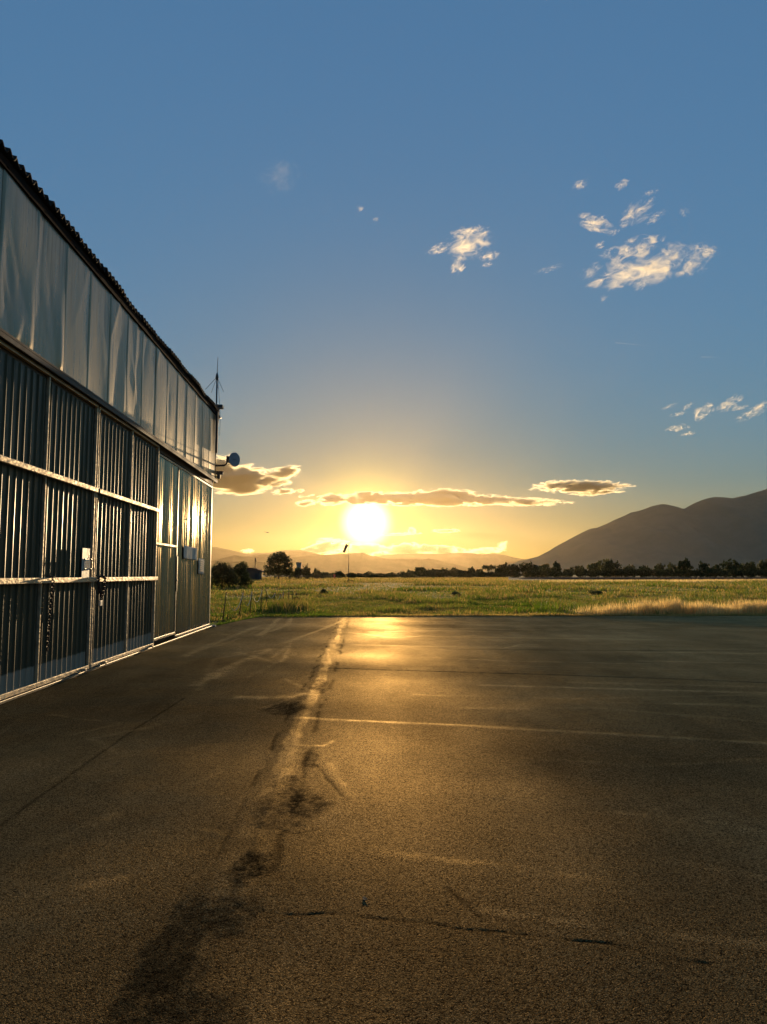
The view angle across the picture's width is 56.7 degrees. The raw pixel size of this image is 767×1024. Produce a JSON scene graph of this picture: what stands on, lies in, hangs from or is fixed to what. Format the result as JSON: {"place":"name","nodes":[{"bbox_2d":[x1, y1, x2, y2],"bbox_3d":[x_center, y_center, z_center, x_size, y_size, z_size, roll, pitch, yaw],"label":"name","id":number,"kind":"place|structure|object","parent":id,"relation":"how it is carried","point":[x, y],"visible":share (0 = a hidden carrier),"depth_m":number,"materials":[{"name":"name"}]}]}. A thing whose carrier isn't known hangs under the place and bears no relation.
{"place":"outdoors","nodes":[
{"label":"outdoors","id":0,"kind":"place"},
{"bbox_2d":[211,561,294,574],"bbox_3d":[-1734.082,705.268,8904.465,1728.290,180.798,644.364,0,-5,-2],"label":"hills","id":1,"kind":"structure","parent":0,"point":[260,565],"depth_m":8861.67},
{"bbox_2d":[211,553,475,573],"bbox_3d":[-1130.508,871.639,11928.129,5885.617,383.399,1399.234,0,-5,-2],"label":"hills","id":2,"kind":"structure","parent":0,"point":[363,563],"depth_m":11774.74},
{"bbox_2d":[211,547,524,571],"bbox_3d":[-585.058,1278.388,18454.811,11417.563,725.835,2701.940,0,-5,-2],"label":"hills","id":3,"kind":"structure","parent":0,"point":[475,561],"depth_m":18311.67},
{"bbox_2d":[0,616,766,1023],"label":"apron","id":4,"kind":"object","parent":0,"point":[528,818],"visible":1,"depth_m":4.38,"materials":[{"name":"grey asphalt"}]},
{"bbox_2d":[0,139,218,704],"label":"hangar","id":5,"kind":"structure","parent":4,"relation":"on","point":[108,408],"depth_m":11.18,"materials":[{"name":"metal"}]},
{"bbox_2d":[0,339,98,699],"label":"sliding door","id":6,"kind":"structure","parent":5,"relation":"in","point":[48,448],"depth_m":9.71,"materials":[{"name":"black paint"}]},
{"bbox_2d":[46,575,54,650],"bbox_3d":[-4.585,1.388,9.751,0.088,1.048,0.102,0,-5,-2],"label":"chain","id":7,"kind":"object","parent":5,"relation":"hanging from","point":[51,601],"visible":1,"depth_m":9.77,"materials":[{"name":"metal"}]},
{"bbox_2d":[81,548,91,576],"bbox_3d":[-4.675,0.806,11.188,0.041,0.470,0.324,0,-5,-2],"label":"metal plate","id":8,"kind":"object","parent":5,"relation":"on","point":[85,566],"visible":0.96,"depth_m":11.16,"materials":[{"name":"metal"}]},
{"bbox_2d":[97,575,106,597],"bbox_3d":[-4.644,1.225,11.705,0.076,0.389,0.332,0,-5,1],"label":"chain","id":9,"kind":"object","parent":5,"relation":"hanging from","point":[101,593],"visible":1,"depth_m":11.69,"materials":[{"name":"metal"}]},
{"bbox_2d":[85,406,159,667],"bbox_3d":[-4.811,0.536,13.439,0.170,4.305,3.660,0,-5,-2],"label":"sliding door","id":10,"kind":"structure","parent":5,"relation":"in","point":[127,467],"depth_m":13.15,"materials":[{"name":"black paint"}]},
{"bbox_2d":[151,451,212,642],"bbox_3d":[-5.127,1.032,18.381,0.200,4.210,6.210,0,-5,-2],"label":"access door","id":11,"kind":"structure","parent":5,"relation":"in","point":[182,595],"depth_m":17.77,"materials":[{"name":"black paint"}]},
{"bbox_2d":[184,545,196,560],"bbox_3d":[-5.071,1.086,18.660,0.036,0.358,1.488,0,-5,-2],"label":"sheet notice","id":12,"kind":"object","parent":5,"relation":"attached to","point":[190,553],"visible":1,"depth_m":18.68,"materials":[{"name":"paper"}]},
{"bbox_2d":[198,559,203,574],"bbox_3d":[-5.126,1.540,20.007,0.045,0.454,0.735,0,-5,-2],"label":"printed notice","id":13,"kind":"object","parent":5,"relation":"attached to","point":[201,567],"visible":1,"depth_m":19.92,"materials":[{"name":"paper"}]},
{"bbox_2d":[206,361,223,482],"bbox_3d":[-5.273,-2.877,22.130,0.462,3.988,0.966,3,-6,-27],"label":"radio antenna","id":14,"kind":"object","parent":5,"relation":"attached to","point":[216,381],"visible":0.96,"depth_m":22.22,"materials":[{"name":"black paint"}]},
{"bbox_2d":[215,404,223,408],"bbox_3d":[-5.146,-3.140,22.181,0.266,0.396,0.240,0,-5,-2],"label":"floodlight","id":15,"kind":"object","parent":14,"relation":"attached to","point":[220,406],"visible":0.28,"depth_m":22.09,"materials":[{"name":"black paint"}]},
{"bbox_2d":[215,452,239,466],"bbox_3d":[-4.978,-1.626,22.021,0.994,0.443,0.355,0,-5,-2],"label":"dish antenna","id":16,"kind":"object","parent":14,"relation":"attached to","point":[233,459],"visible":0.98,"depth_m":22.03,"materials":[{"name":"black paint"}]},
{"bbox_2d":[215,411,218,452],"bbox_3d":[-5.106,-2.447,21.750,0.065,1.298,0.120,0,-5,-2],"label":"downpipe","id":17,"kind":"object","parent":5,"relation":"attached to","point":[216,435],"visible":1,"depth_m":21.70,"materials":[{"name":"grey metal"}]},
{"bbox_2d":[0,0,766,558],"label":"sky","id":18,"kind":"structure","parent":0,"point":[458,276],"materials":[{"name":"blue"}]},
{"bbox_2d":[206,575,766,626],"bbox_3d":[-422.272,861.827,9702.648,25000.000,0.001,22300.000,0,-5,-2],"label":"ground","id":19,"kind":"structure","parent":0,"point":[517,578],"depth_m":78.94,"materials":[{"name":"green plant"}]},
{"bbox_2d":[222,592,226,621],"bbox_3d":[-5.498,3.291,24.539,0.142,1.043,0.043,0,-5,-2],"label":"fence stick","id":20,"kind":"object","parent":19,"relation":"on","point":[224,608],"visible":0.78,"depth_m":24.52,"materials":[{"name":"wood"}]},
{"bbox_2d":[210,561,239,588],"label":"shrub","id":21,"kind":"object","parent":19,"relation":"on","point":[229,577],"visible":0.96,"depth_m":80.75,"materials":[{"name":"green plant"}]},
{"bbox_2d":[234,561,254,586],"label":"tree","id":22,"kind":"object","parent":19,"relation":"on","point":[241,572],"visible":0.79,"depth_m":87.39,"materials":[{"name":"green plant"}]},
{"bbox_2d":[245,568,264,579],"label":"shed","id":23,"kind":"structure","parent":19,"relation":"on","point":[255,573],"depth_m":222.64,"materials":[{"name":"metal"}]},
{"bbox_2d":[263,550,293,578],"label":"round tree","id":24,"kind":"object","parent":19,"relation":"on","point":[281,560],"visible":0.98,"depth_m":258.64,"materials":[{"name":"green plant"}]},
{"bbox_2d":[291,567,302,578],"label":"tree","id":25,"kind":"object","parent":19,"relation":"on","point":[298,571],"visible":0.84,"depth_m":252.25,"materials":[{"name":"green plant"}]},
{"bbox_2d":[261,575,337,579],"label":"fence","id":26,"kind":"object","parent":19,"relation":"on","point":[310,576],"visible":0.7,"depth_m":233.46,"materials":[{"name":"green wood"}]},
{"bbox_2d":[302,565,310,578],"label":"tree","id":27,"kind":"object","parent":19,"relation":"on","point":[306,571],"visible":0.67,"depth_m":259.74,"materials":[{"name":"green plant"}]},
{"bbox_2d":[312,568,320,578],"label":"tree","id":28,"kind":"object","parent":19,"relation":"on","point":[317,572],"visible":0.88,"depth_m":272.52,"materials":[{"name":"green plant"}]},
{"bbox_2d":[319,588,327,594],"bbox_3d":[-4.774,6.402,56.836,0.644,0.574,0.726,-4,-6,36],"label":"weed clump","id":29,"kind":"object","parent":19,"relation":"on","point":[323,590],"visible":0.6,"depth_m":56.76,"materials":[{"name":"green plant"}]},
{"bbox_2d":[320,571,329,578],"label":"tree","id":30,"kind":"object","parent":19,"relation":"on","point":[324,575],"visible":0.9,"depth_m":297.10,"materials":[{"name":"green plant"}]},
{"bbox_2d":[335,571,343,577],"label":"tree","id":31,"kind":"object","parent":19,"relation":"on","point":[340,574],"visible":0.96,"depth_m":327.18,"materials":[{"name":"green plant"}]},
{"bbox_2d":[343,544,348,580],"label":"windsock","id":32,"kind":"object","parent":19,"relation":"on","point":[345,547],"visible":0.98,"depth_m":154.37,"materials":[{"name":"black fabric"}]},
{"bbox_2d":[349,572,356,577],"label":"tree","id":33,"kind":"object","parent":19,"relation":"on","point":[353,575],"visible":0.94,"depth_m":357.84,"materials":[{"name":"green plant"}]},
{"bbox_2d":[388,573,397,577],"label":"shrub","id":34,"kind":"object","parent":19,"relation":"on","point":[394,575],"visible":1,"depth_m":384.05,"materials":[{"name":"green plant"}]},
{"bbox_2d":[402,573,411,577],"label":"shrub","id":35,"kind":"object","parent":19,"relation":"on","point":[407,575],"visible":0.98,"depth_m":376.26,"materials":[{"name":"green plant"}]},
{"bbox_2d":[414,570,424,576],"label":"shrub","id":36,"kind":"object","parent":19,"relation":"on","point":[417,574],"visible":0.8,"depth_m":433.69,"materials":[{"name":"green plant"}]},
{"bbox_2d":[414,567,425,571],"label":"tree","id":37,"kind":"object","parent":19,"relation":"on","point":[422,569],"visible":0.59,"depth_m":447.91,"materials":[{"name":"green plant"}]},
{"bbox_2d":[420,570,433,576],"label":"shrub","id":38,"kind":"object","parent":19,"relation":"on","point":[428,573],"visible":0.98,"depth_m":430.52,"materials":[{"name":"green plant"}]},
{"bbox_2d":[432,571,445,576],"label":"shrub","id":39,"kind":"object","parent":19,"relation":"on","point":[440,574],"visible":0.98,"depth_m":433.54,"materials":[{"name":"green plant"}]},
{"bbox_2d":[442,570,451,576],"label":"shrub","id":40,"kind":"object","parent":19,"relation":"on","point":[445,572],"visible":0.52,"depth_m":438.28,"materials":[{"name":"green plant"}]},
{"bbox_2d":[448,570,458,576],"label":"shrub","id":41,"kind":"object","parent":19,"relation":"on","point":[453,573],"visible":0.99,"depth_m":433.29,"materials":[{"name":"green plant"}]},
{"bbox_2d":[456,569,464,576],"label":"shrub","id":42,"kind":"object","parent":19,"relation":"on","point":[461,572],"visible":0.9,"depth_m":440.34,"materials":[{"name":"green plant"}]},
{"bbox_2d":[467,566,474,572],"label":"tree","id":43,"kind":"object","parent":19,"relation":"on","point":[471,569],"visible":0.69,"depth_m":470.06,"materials":[{"name":"green plant"}]},
{"bbox_2d":[473,572,484,576],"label":"shrub","id":44,"kind":"object","parent":19,"relation":"on","point":[475,574],"visible":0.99,"depth_m":438.69,"materials":[{"name":"green plant"}]},
{"bbox_2d":[482,564,495,571],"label":"tree","id":45,"kind":"object","parent":19,"relation":"on","point":[488,568],"visible":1,"depth_m":470.92,"materials":[{"name":"green plant"}]},
{"bbox_2d":[491,572,503,576],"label":"shrub","id":46,"kind":"object","parent":19,"relation":"on","point":[497,574],"visible":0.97,"depth_m":433.98,"materials":[{"name":"green plant"}]},
{"bbox_2d":[494,562,509,574],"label":"tree","id":47,"kind":"object","parent":19,"relation":"on","point":[501,568],"visible":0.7,"depth_m":479.62,"materials":[{"name":"green plant"}]},
{"bbox_2d":[509,571,516,577],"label":"shrub","id":48,"kind":"object","parent":19,"relation":"on","point":[511,574],"visible":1,"depth_m":436.27,"materials":[{"name":"green plant"}]},
{"bbox_2d":[507,564,520,576],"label":"tree","id":49,"kind":"object","parent":19,"relation":"on","point":[513,568],"visible":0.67,"depth_m":480.25,"materials":[{"name":"green plant"}]},
{"bbox_2d":[521,571,531,577],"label":"shrub","id":50,"kind":"object","parent":19,"relation":"on","point":[524,573],"visible":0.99,"depth_m":434.35,"materials":[{"name":"green plant"}]},
{"bbox_2d":[518,561,540,571],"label":"tree","id":51,"kind":"object","parent":19,"relation":"on","point":[526,566],"visible":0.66,"depth_m":480.53,"materials":[{"name":"green plant"}]},
{"bbox_2d":[525,570,535,577],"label":"shrub","id":52,"kind":"object","parent":19,"relation":"on","point":[531,572],"visible":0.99,"depth_m":432.47,"materials":[{"name":"green plant"}]},
{"bbox_2d":[531,569,540,577],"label":"shrub","id":53,"kind":"object","parent":19,"relation":"on","point":[537,572],"visible":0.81,"depth_m":433.54,"materials":[{"name":"green plant"}]},
{"bbox_2d":[538,570,549,577],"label":"shrub","id":54,"kind":"object","parent":19,"relation":"on","point":[543,573],"visible":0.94,"depth_m":433.22,"materials":[{"name":"green plant"}]},
{"bbox_2d":[538,563,549,570],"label":"tree","id":55,"kind":"object","parent":19,"relation":"on","point":[544,567],"visible":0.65,"depth_m":492.72,"materials":[{"name":"green plant"}]},
{"bbox_2d":[546,567,556,576],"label":"tree","id":56,"kind":"object","parent":19,"relation":"on","point":[550,569],"visible":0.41,"depth_m":487.24,"materials":[{"name":"green plant"}]},
{"bbox_2d":[550,570,561,576],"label":"shrub","id":57,"kind":"object","parent":19,"relation":"on","point":[555,574],"visible":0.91,"depth_m":453.42,"materials":[{"name":"green plant"}]},
{"bbox_2d":[551,561,561,571],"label":"tree","id":58,"kind":"object","parent":19,"relation":"on","point":[556,565],"visible":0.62,"depth_m":493.31,"materials":[{"name":"green plant"}]},
{"bbox_2d":[560,572,571,576],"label":"shrub","id":59,"kind":"object","parent":19,"relation":"on","point":[566,574],"visible":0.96,"depth_m":462.81,"materials":[{"name":"green plant"}]},
{"bbox_2d":[570,565,583,576],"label":"tree","id":60,"kind":"object","parent":19,"relation":"on","point":[576,567],"visible":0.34,"depth_m":504.65,"materials":[{"name":"green plant"}]},
{"bbox_2d":[575,568,583,575],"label":"shrub","id":61,"kind":"object","parent":19,"relation":"on","point":[580,571],"visible":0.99,"depth_m":461.36,"materials":[{"name":"green plant"}]},
{"bbox_2d":[580,568,586,576],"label":"shrub","id":62,"kind":"object","parent":19,"relation":"on","point":[585,572],"visible":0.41,"depth_m":468.34,"materials":[{"name":"green plant"}]},
{"bbox_2d":[586,569,595,576],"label":"shrub","id":63,"kind":"object","parent":19,"relation":"on","point":[589,573],"visible":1,"depth_m":456.25,"materials":[{"name":"green plant"}]},
{"bbox_2d":[587,562,599,576],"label":"tree","id":64,"kind":"object","parent":19,"relation":"on","point":[593,566],"visible":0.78,"depth_m":503.90,"materials":[{"name":"green plant"}]},
{"bbox_2d":[588,590,602,594],"bbox_3d":[17.407,6.586,58.208,1.057,0.475,1.095,2,-5,-18],"label":"weed clump","id":65,"kind":"object","parent":19,"relation":"on","point":[595,592],"visible":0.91,"depth_m":58.04,"materials":[{"name":"green plant"}]},
{"bbox_2d":[593,570,602,576],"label":"shrub","id":66,"kind":"object","parent":19,"relation":"on","point":[598,573],"visible":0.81,"depth_m":458.05,"materials":[{"name":"green plant"}]},
{"bbox_2d":[599,568,610,576],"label":"shrub","id":67,"kind":"object","parent":19,"relation":"on","point":[607,573],"visible":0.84,"depth_m":464.10,"materials":[{"name":"green plant"}]},
{"bbox_2d":[598,558,615,575],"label":"tree","id":68,"kind":"object","parent":19,"relation":"on","point":[603,564],"visible":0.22,"depth_m":510.27,"materials":[{"name":"green plant"}]},
{"bbox_2d":[602,558,621,576],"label":"tree","id":69,"kind":"object","parent":19,"relation":"on","point":[608,565],"visible":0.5,"depth_m":498.57,"materials":[{"name":"green plant"}]},
{"bbox_2d":[610,569,617,576],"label":"shrub","id":70,"kind":"object","parent":19,"relation":"on","point":[613,572],"visible":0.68,"depth_m":467.78,"materials":[{"name":"green plant"}]},
{"bbox_2d":[615,569,630,576],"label":"shrub","id":71,"kind":"object","parent":19,"relation":"on","point":[619,573],"visible":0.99,"depth_m":457.10,"materials":[{"name":"green plant"}]},
{"bbox_2d":[623,564,634,576],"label":"tree","id":72,"kind":"object","parent":19,"relation":"on","point":[630,567],"visible":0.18,"depth_m":495.87,"materials":[{"name":"green plant"}]},
{"bbox_2d":[626,567,637,576],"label":"shrub","id":73,"kind":"object","parent":19,"relation":"on","point":[632,571],"visible":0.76,"depth_m":463.67,"materials":[{"name":"green plant"}]},
{"bbox_2d":[634,569,648,576],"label":"shrub","id":74,"kind":"object","parent":19,"relation":"on","point":[640,571],"visible":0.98,"depth_m":464.51,"materials":[{"name":"green plant"}]},
{"bbox_2d":[639,564,650,576],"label":"tree","id":75,"kind":"object","parent":19,"relation":"on","point":[643,567],"visible":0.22,"depth_m":495.16,"materials":[{"name":"green plant"}]},
{"bbox_2d":[649,569,662,576],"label":"shrub","id":76,"kind":"object","parent":19,"relation":"on","point":[656,573],"visible":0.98,"depth_m":456.92,"materials":[{"name":"green plant"}]},
{"bbox_2d":[654,563,665,576],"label":"tree","id":77,"kind":"object","parent":19,"relation":"on","point":[660,566],"visible":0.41,"depth_m":506.18,"materials":[{"name":"green plant"}]},
{"bbox_2d":[662,569,669,576],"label":"shrub","id":78,"kind":"object","parent":19,"relation":"on","point":[665,573],"visible":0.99,"depth_m":458.30,"materials":[{"name":"green plant"}]},
{"bbox_2d":[665,567,673,576],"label":"shrub","id":79,"kind":"object","parent":19,"relation":"on","point":[670,570],"visible":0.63,"depth_m":464.38,"materials":[{"name":"green plant"}]},
{"bbox_2d":[667,562,678,569],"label":"tree","id":80,"kind":"object","parent":19,"relation":"on","point":[672,567],"visible":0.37,"depth_m":505.86,"materials":[{"name":"green plant"}]},
{"bbox_2d":[675,568,685,576],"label":"shrub","id":81,"kind":"object","parent":19,"relation":"on","point":[678,573],"visible":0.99,"depth_m":459.09,"materials":[{"name":"green plant"}]},
{"bbox_2d":[678,557,693,576],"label":"tree","id":82,"kind":"object","parent":19,"relation":"on","point":[685,564],"visible":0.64,"depth_m":504.12,"materials":[{"name":"green plant"}]},
{"bbox_2d":[684,568,693,576],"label":"shrub","id":83,"kind":"object","parent":19,"relation":"on","point":[689,573],"visible":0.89,"depth_m":461.79,"materials":[{"name":"green plant"}]},
{"bbox_2d":[692,568,705,576],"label":"shrub","id":84,"kind":"object","parent":19,"relation":"on","point":[700,573],"visible":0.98,"depth_m":457.64,"materials":[{"name":"green plant"}]},
{"bbox_2d":[698,561,709,576],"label":"tree","id":85,"kind":"object","parent":19,"relation":"on","point":[704,566],"visible":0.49,"depth_m":513.56,"materials":[{"name":"green plant"}]},
{"bbox_2d":[705,567,712,576],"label":"shrub","id":86,"kind":"object","parent":19,"relation":"on","point":[709,572],"visible":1,"depth_m":456.67,"materials":[{"name":"green plant"}]},
{"bbox_2d":[709,567,717,576],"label":"shrub","id":87,"kind":"object","parent":19,"relation":"on","point":[714,572],"visible":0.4,"depth_m":462.48,"materials":[{"name":"green plant"}]},
{"bbox_2d":[717,568,730,576],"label":"shrub","id":88,"kind":"object","parent":19,"relation":"on","point":[722,572],"visible":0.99,"depth_m":459.83,"materials":[{"name":"green plant"}]},
{"bbox_2d":[719,558,743,576],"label":"tree","id":89,"kind":"object","parent":19,"relation":"on","point":[727,565],"visible":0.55,"depth_m":506.24,"materials":[{"name":"green plant"}]},
{"bbox_2d":[728,568,737,576],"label":"shrub","id":90,"kind":"object","parent":19,"relation":"on","point":[731,571],"visible":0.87,"depth_m":471.02,"materials":[{"name":"green plant"}]},
{"bbox_2d":[730,568,743,576],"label":"shrub","id":91,"kind":"object","parent":19,"relation":"on","point":[738,572],"visible":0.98,"depth_m":469.12,"materials":[{"name":"green plant"}]},
{"bbox_2d":[741,561,757,570],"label":"tree","id":92,"kind":"object","parent":19,"relation":"on","point":[749,565],"visible":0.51,"depth_m":509.59,"materials":[{"name":"green plant"}]},
{"bbox_2d":[742,570,756,576],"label":"shrub","id":93,"kind":"object","parent":19,"relation":"on","point":[750,574],"visible":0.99,"depth_m":458.02,"materials":[{"name":"green plant"}]},
{"bbox_2d":[748,567,757,576],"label":"shrub","id":94,"kind":"object","parent":19,"relation":"on","point":[753,570],"visible":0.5,"depth_m":468.18,"materials":[{"name":"green plant"}]},
{"bbox_2d":[756,568,764,576],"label":"shrub","id":95,"kind":"object","parent":19,"relation":"on","point":[760,571],"visible":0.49,"depth_m":476.20,"materials":[{"name":"green plant"}]},
{"bbox_2d":[755,559,766,569],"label":"tree","id":96,"kind":"object","parent":19,"relation":"on","point":[762,565],"visible":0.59,"depth_m":508.70,"materials":[{"name":"green plant"}]},
{"bbox_2d":[484,489,766,573],"bbox_3d":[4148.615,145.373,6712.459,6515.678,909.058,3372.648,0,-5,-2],"label":"mountain","id":97,"kind":"structure","parent":0,"point":[712,531],"depth_m":6088.75,"materials":[{"name":"grey stone"}]},
{"bbox_2d":[520,577,766,579],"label":"runway","id":98,"kind":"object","parent":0,"point":[658,578],"visible":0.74,"depth_m":316.09,"materials":[{"name":"grey asphalt"}]},
{"bbox_3d":[-5.507,4.075,33.515,0.127,1.067,0.043,0,-5,-2],"label":"fence stick","id":99,"kind":"object","parent":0,"visible":0},
{"bbox_2d":[226,590,279,609],"bbox_3d":[-5.486,3.748,31.324,0.168,0.661,13.601,0,-5,0],"label":"rope","id":100,"kind":"object","parent":99,"relation":"attached to","point":[250,598],"visible":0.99,"depth_m":28.92,"materials":[{"name":"white"}]}
]}

